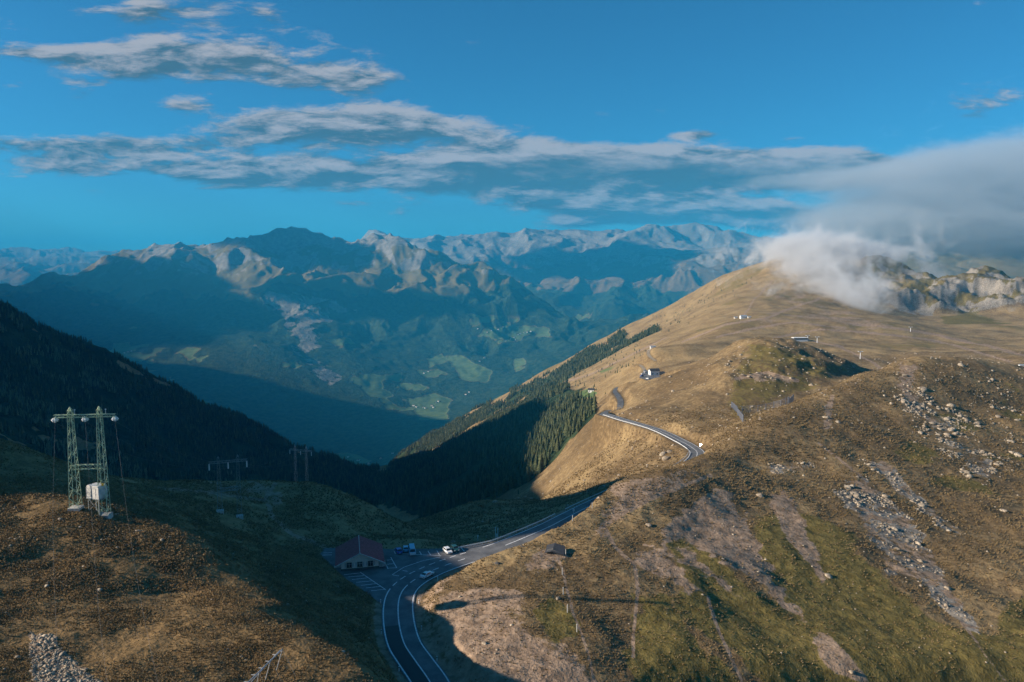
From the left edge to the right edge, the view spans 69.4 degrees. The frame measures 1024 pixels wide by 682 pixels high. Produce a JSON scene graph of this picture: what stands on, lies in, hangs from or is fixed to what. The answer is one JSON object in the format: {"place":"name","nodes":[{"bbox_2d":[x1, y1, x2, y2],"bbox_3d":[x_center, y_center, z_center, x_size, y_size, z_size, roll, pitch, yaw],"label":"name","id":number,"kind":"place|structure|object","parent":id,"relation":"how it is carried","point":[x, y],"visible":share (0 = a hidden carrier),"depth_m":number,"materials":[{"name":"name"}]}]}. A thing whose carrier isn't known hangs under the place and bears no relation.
{"place":"outdoors","nodes":[
{"label":"outdoors","id":0,"kind":"place"},
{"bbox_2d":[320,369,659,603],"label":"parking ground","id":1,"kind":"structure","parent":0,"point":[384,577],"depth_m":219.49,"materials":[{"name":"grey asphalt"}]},
{"bbox_2d":[334,535,386,570],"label":"mountain inn","id":2,"kind":"structure","parent":1,"relation":"on","point":[358,552],"depth_m":218.79,"materials":[{"name":"stone"}]},
{"bbox_2d":[345,562,353,567],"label":"window","id":3,"kind":"structure","parent":2,"relation":"in","point":[349,565],"depth_m":216.56,"materials":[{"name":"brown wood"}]},
{"bbox_2d":[355,562,363,566],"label":"window","id":4,"kind":"structure","parent":2,"relation":"in","point":[357,564],"depth_m":217.15,"materials":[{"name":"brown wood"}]},
{"bbox_2d":[366,561,374,566],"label":"window","id":5,"kind":"structure","parent":2,"relation":"in","point":[368,563],"depth_m":217.89,"materials":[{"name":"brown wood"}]},
{"bbox_2d":[394,547,402,553],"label":"parked car","id":6,"kind":"object","parent":1,"relation":"on","point":[398,550],"visible":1,"depth_m":228.68,"materials":[{"name":"blue paint"}]},
{"bbox_2d":[403,545,408,551],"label":"parked car","id":7,"kind":"object","parent":1,"relation":"on","point":[405,548],"visible":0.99,"depth_m":230.14,"materials":[{"name":"blue paint"}]},
{"bbox_2d":[408,543,415,554],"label":"parked car","id":8,"kind":"object","parent":1,"relation":"on","point":[412,550],"visible":1,"depth_m":227.87,"materials":[{"name":"white paint"}]},
{"bbox_2d":[443,546,452,553],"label":"parked car","id":9,"kind":"object","parent":1,"relation":"on","point":[447,549],"visible":1,"depth_m":229.44,"materials":[{"name":"white paint"}]},
{"bbox_2d":[450,544,459,551],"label":"parked car","id":10,"kind":"object","parent":1,"relation":"on","point":[454,547],"visible":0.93,"depth_m":231.16,"materials":[{"name":"teal paint"}]},
{"bbox_2d":[0,340,1023,681],"bbox_3d":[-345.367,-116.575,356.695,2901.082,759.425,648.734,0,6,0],"label":"ground","id":11,"kind":"structure","parent":0,"point":[450,640],"depth_m":221.33,"materials":[{"name":"brown plant"}]},
{"bbox_2d":[51,406,118,518],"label":"power pylon","id":12,"kind":"object","parent":11,"relation":"on","point":[78,507],"visible":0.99,"depth_m":172.01,"materials":[{"name":"grey metal"}]},
{"bbox_2d":[85,425,106,677],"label":"power cable","id":13,"kind":"object","parent":12,"relation":"hanging from","point":[95,571],"visible":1,"depth_m":107.97,"materials":[{"name":"grey metal"}]},
{"bbox_2d":[115,423,156,676],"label":"power cable","id":14,"kind":"object","parent":12,"relation":"hanging from","point":[132,550],"visible":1,"depth_m":112.10,"materials":[{"name":"grey metal"}]},
{"bbox_2d":[86,483,107,515],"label":"switch cabin","id":15,"kind":"object","parent":11,"relation":"on","point":[94,491],"visible":0.94,"depth_m":172.58,"materials":[{"name":"grey metal"}]},
{"bbox_2d":[0,476,410,681],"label":"shrubs","id":16,"kind":"object","parent":11,"relation":"on","point":[238,600],"visible":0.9,"depth_m":159.68,"materials":[{"name":"brown plant"}]},
{"bbox_2d":[208,454,247,518],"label":"power pylon","id":17,"kind":"object","parent":11,"relation":"on","point":[240,515],"visible":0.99,"depth_m":230.47,"materials":[{"name":"metal"}]},
{"bbox_2d":[244,649,292,681],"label":"barrier frame","id":18,"kind":"object","parent":11,"relation":"on","point":[262,668],"visible":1,"depth_m":111.70,"materials":[{"name":"metal"}]},
{"bbox_2d":[289,446,311,480],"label":"power pylon","id":19,"kind":"object","parent":11,"relation":"on","point":[305,459],"visible":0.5,"depth_m":358.13,"materials":[{"name":"metal"}]},
{"bbox_2d":[0,337,1023,681],"bbox_3d":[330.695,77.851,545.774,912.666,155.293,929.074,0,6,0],"label":"rubble","id":20,"kind":"object","parent":11,"relation":"on","point":[86,673],"visible":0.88,"depth_m":313.53,"materials":[{"name":"stone"}]},
{"bbox_2d":[545,543,564,555],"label":"shelter","id":21,"kind":"object","parent":11,"relation":"on","point":[556,549],"visible":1,"depth_m":219.45,"materials":[{"name":"stone"}]},
{"bbox_2d":[565,451,688,508],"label":"guardrail","id":22,"kind":"object","parent":11,"relation":"on","point":[604,490],"visible":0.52,"depth_m":304.61,"materials":[{"name":"grey metal"}]},
{"bbox_2d":[608,416,686,448],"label":"guardrail","id":23,"kind":"object","parent":11,"relation":"on","point":[650,430],"visible":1,"depth_m":474.63,"materials":[{"name":"silver metal"}]},
{"bbox_2d":[662,456,670,460],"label":"boulder","id":24,"kind":"object","parent":11,"relation":"on","point":[664,458],"visible":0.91,"depth_m":407.34,"materials":[{"name":"stone"}]},
{"bbox_2d":[731,402,743,421],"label":"snow fence","id":25,"kind":"object","parent":11,"relation":"on","point":[738,411],"visible":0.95,"depth_m":464.06,"materials":[{"name":"grey wood"}]},
{"bbox_2d":[742,394,793,411],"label":"snow fence","id":26,"kind":"object","parent":11,"relation":"on","point":[790,399],"visible":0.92,"depth_m":469.56,"materials":[{"name":"grey wood"}]},
{"bbox_2d":[825,573,832,578],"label":"boulder","id":27,"kind":"object","parent":11,"relation":"on","point":[828,575],"visible":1,"depth_m":232.42,"materials":[{"name":"stone"}]},
{"bbox_2d":[946,403,955,407],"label":"boulder","id":28,"kind":"object","parent":11,"relation":"on","point":[951,405],"visible":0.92,"depth_m":461.49,"materials":[{"name":"stone"}]},
{"bbox_2d":[1014,452,1023,456],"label":"boulder","id":29,"kind":"object","parent":11,"relation":"on","point":[1018,454],"visible":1,"depth_m":400.62,"materials":[{"name":"stone"}]},
{"bbox_2d":[0,222,1023,466],"bbox_3d":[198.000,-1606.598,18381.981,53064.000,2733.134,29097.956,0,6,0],"label":"mountains","id":30,"kind":"structure","parent":0,"point":[318,342],"depth_m":8351.94,"materials":[{"name":"stone"}]},
{"bbox_2d":[0,250,1023,521],"bbox_3d":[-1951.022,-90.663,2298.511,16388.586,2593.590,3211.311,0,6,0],"label":"hills","id":31,"kind":"structure","parent":0,"point":[850,308],"depth_m":1724.14,"materials":[{"name":"brown plant"}]},
{"bbox_2d":[0,311,239,480],"bbox_3d":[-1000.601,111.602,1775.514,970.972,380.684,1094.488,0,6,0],"label":"larch wood","id":32,"kind":"object","parent":31,"relation":"on","point":[49,448],"visible":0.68,"depth_m":1512.20,"materials":[{"name":"green plant"}]},
{"bbox_2d":[0,277,751,517],"bbox_3d":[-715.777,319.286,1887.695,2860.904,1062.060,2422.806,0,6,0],"label":"forest","id":33,"kind":"object","parent":31,"relation":"on","point":[410,476],"visible":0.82,"depth_m":1720.55,"materials":[{"name":"green plant"}]},
{"bbox_2d":[525,468,530,481],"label":"spruce tree","id":34,"kind":"object","parent":31,"relation":"on","point":[527,476],"visible":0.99,"depth_m":717.63,"materials":[{"name":"green plant"}]},
{"bbox_2d":[533,455,537,473],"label":"spruce tree","id":35,"kind":"object","parent":31,"relation":"on","point":[535,465],"visible":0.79,"depth_m":726.64,"materials":[{"name":"green plant"}]},
{"bbox_2d":[537,461,541,473],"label":"spruce tree","id":36,"kind":"object","parent":31,"relation":"on","point":[540,469],"visible":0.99,"depth_m":715.58,"materials":[{"name":"green plant"}]},
{"bbox_2d":[536,454,544,471],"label":"spruce tree","id":37,"kind":"object","parent":31,"relation":"on","point":[541,460],"visible":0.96,"depth_m":718.58,"materials":[{"name":"green plant"}]},
{"bbox_2d":[544,454,548,465],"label":"spruce tree","id":38,"kind":"object","parent":31,"relation":"on","point":[546,463],"visible":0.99,"depth_m":724.43,"materials":[{"name":"green plant"}]},
{"bbox_2d":[554,439,559,451],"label":"spruce tree","id":39,"kind":"object","parent":31,"relation":"on","point":[557,448],"visible":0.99,"depth_m":729.89,"materials":[{"name":"green plant"}]},
{"bbox_2d":[571,420,575,432],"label":"spruce tree","id":40,"kind":"object","parent":31,"relation":"on","point":[573,427],"visible":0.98,"depth_m":727.67,"materials":[{"name":"green plant"}]},
{"bbox_2d":[576,420,579,432],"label":"spruce tree","id":41,"kind":"object","parent":31,"relation":"on","point":[577,428],"visible":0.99,"depth_m":712.70,"materials":[{"name":"green plant"}]},
{"bbox_2d":[582,409,586,420],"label":"spruce tree","id":42,"kind":"object","parent":31,"relation":"on","point":[584,417],"visible":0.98,"depth_m":735.32,"materials":[{"name":"green plant"}]},
{"bbox_2d":[592,395,597,409],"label":"spruce tree","id":43,"kind":"object","parent":31,"relation":"on","point":[594,403],"visible":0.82,"depth_m":739.90,"materials":[{"name":"green plant"}]},
{"bbox_2d":[648,368,659,374],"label":"hotel","id":44,"kind":"structure","parent":31,"relation":"on","point":[653,371],"depth_m":749.85,"materials":[{"name":"white paint"}]},
{"bbox_2d":[791,337,808,341],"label":"lift station","id":45,"kind":"object","parent":31,"relation":"on","point":[801,339],"visible":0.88,"depth_m":1198.58,"materials":[{"name":"white paint"}]},
{"bbox_2d":[0,0,1023,251],"label":"sky","id":46,"kind":"structure","parent":0,"point":[125,124],"materials":[{"name":"blue"}]},
{"bbox_2d":[382,381,703,681],"bbox_3d":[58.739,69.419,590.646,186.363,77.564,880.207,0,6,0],"label":"road","id":47,"kind":"structure","parent":0,"point":[426,663],"depth_m":213.71,"materials":[{"name":"grey asphalt"}]},
{"bbox_2d":[385,625,428,681],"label":"road patch","id":48,"kind":"object","parent":47,"relation":"on","point":[409,665],"visible":1,"depth_m":168.97,"materials":[{"name":"grey asphalt"}]},
{"bbox_2d":[419,571,433,578],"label":"car","id":49,"kind":"object","parent":47,"relation":"on","point":[425,575],"visible":1,"depth_m":211.08,"materials":[{"name":"silver metal"}]},
{"bbox_2d":[451,513,554,548],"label":"guardrail","id":50,"kind":"object","parent":47,"relation":"on","point":[506,534],"visible":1,"depth_m":243.18,"materials":[{"name":"grey metal"}]},
{"bbox_2d":[330,414,703,681],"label":"road markings","id":51,"kind":"object","parent":47,"relation":"on","point":[440,574],"visible":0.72,"depth_m":201.82,"materials":[{"name":"paint"}]},
{"bbox_2d":[639,348,656,370],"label":"track","id":52,"kind":"structure","parent":0,"point":[649,356],"depth_m":1088.51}
]}

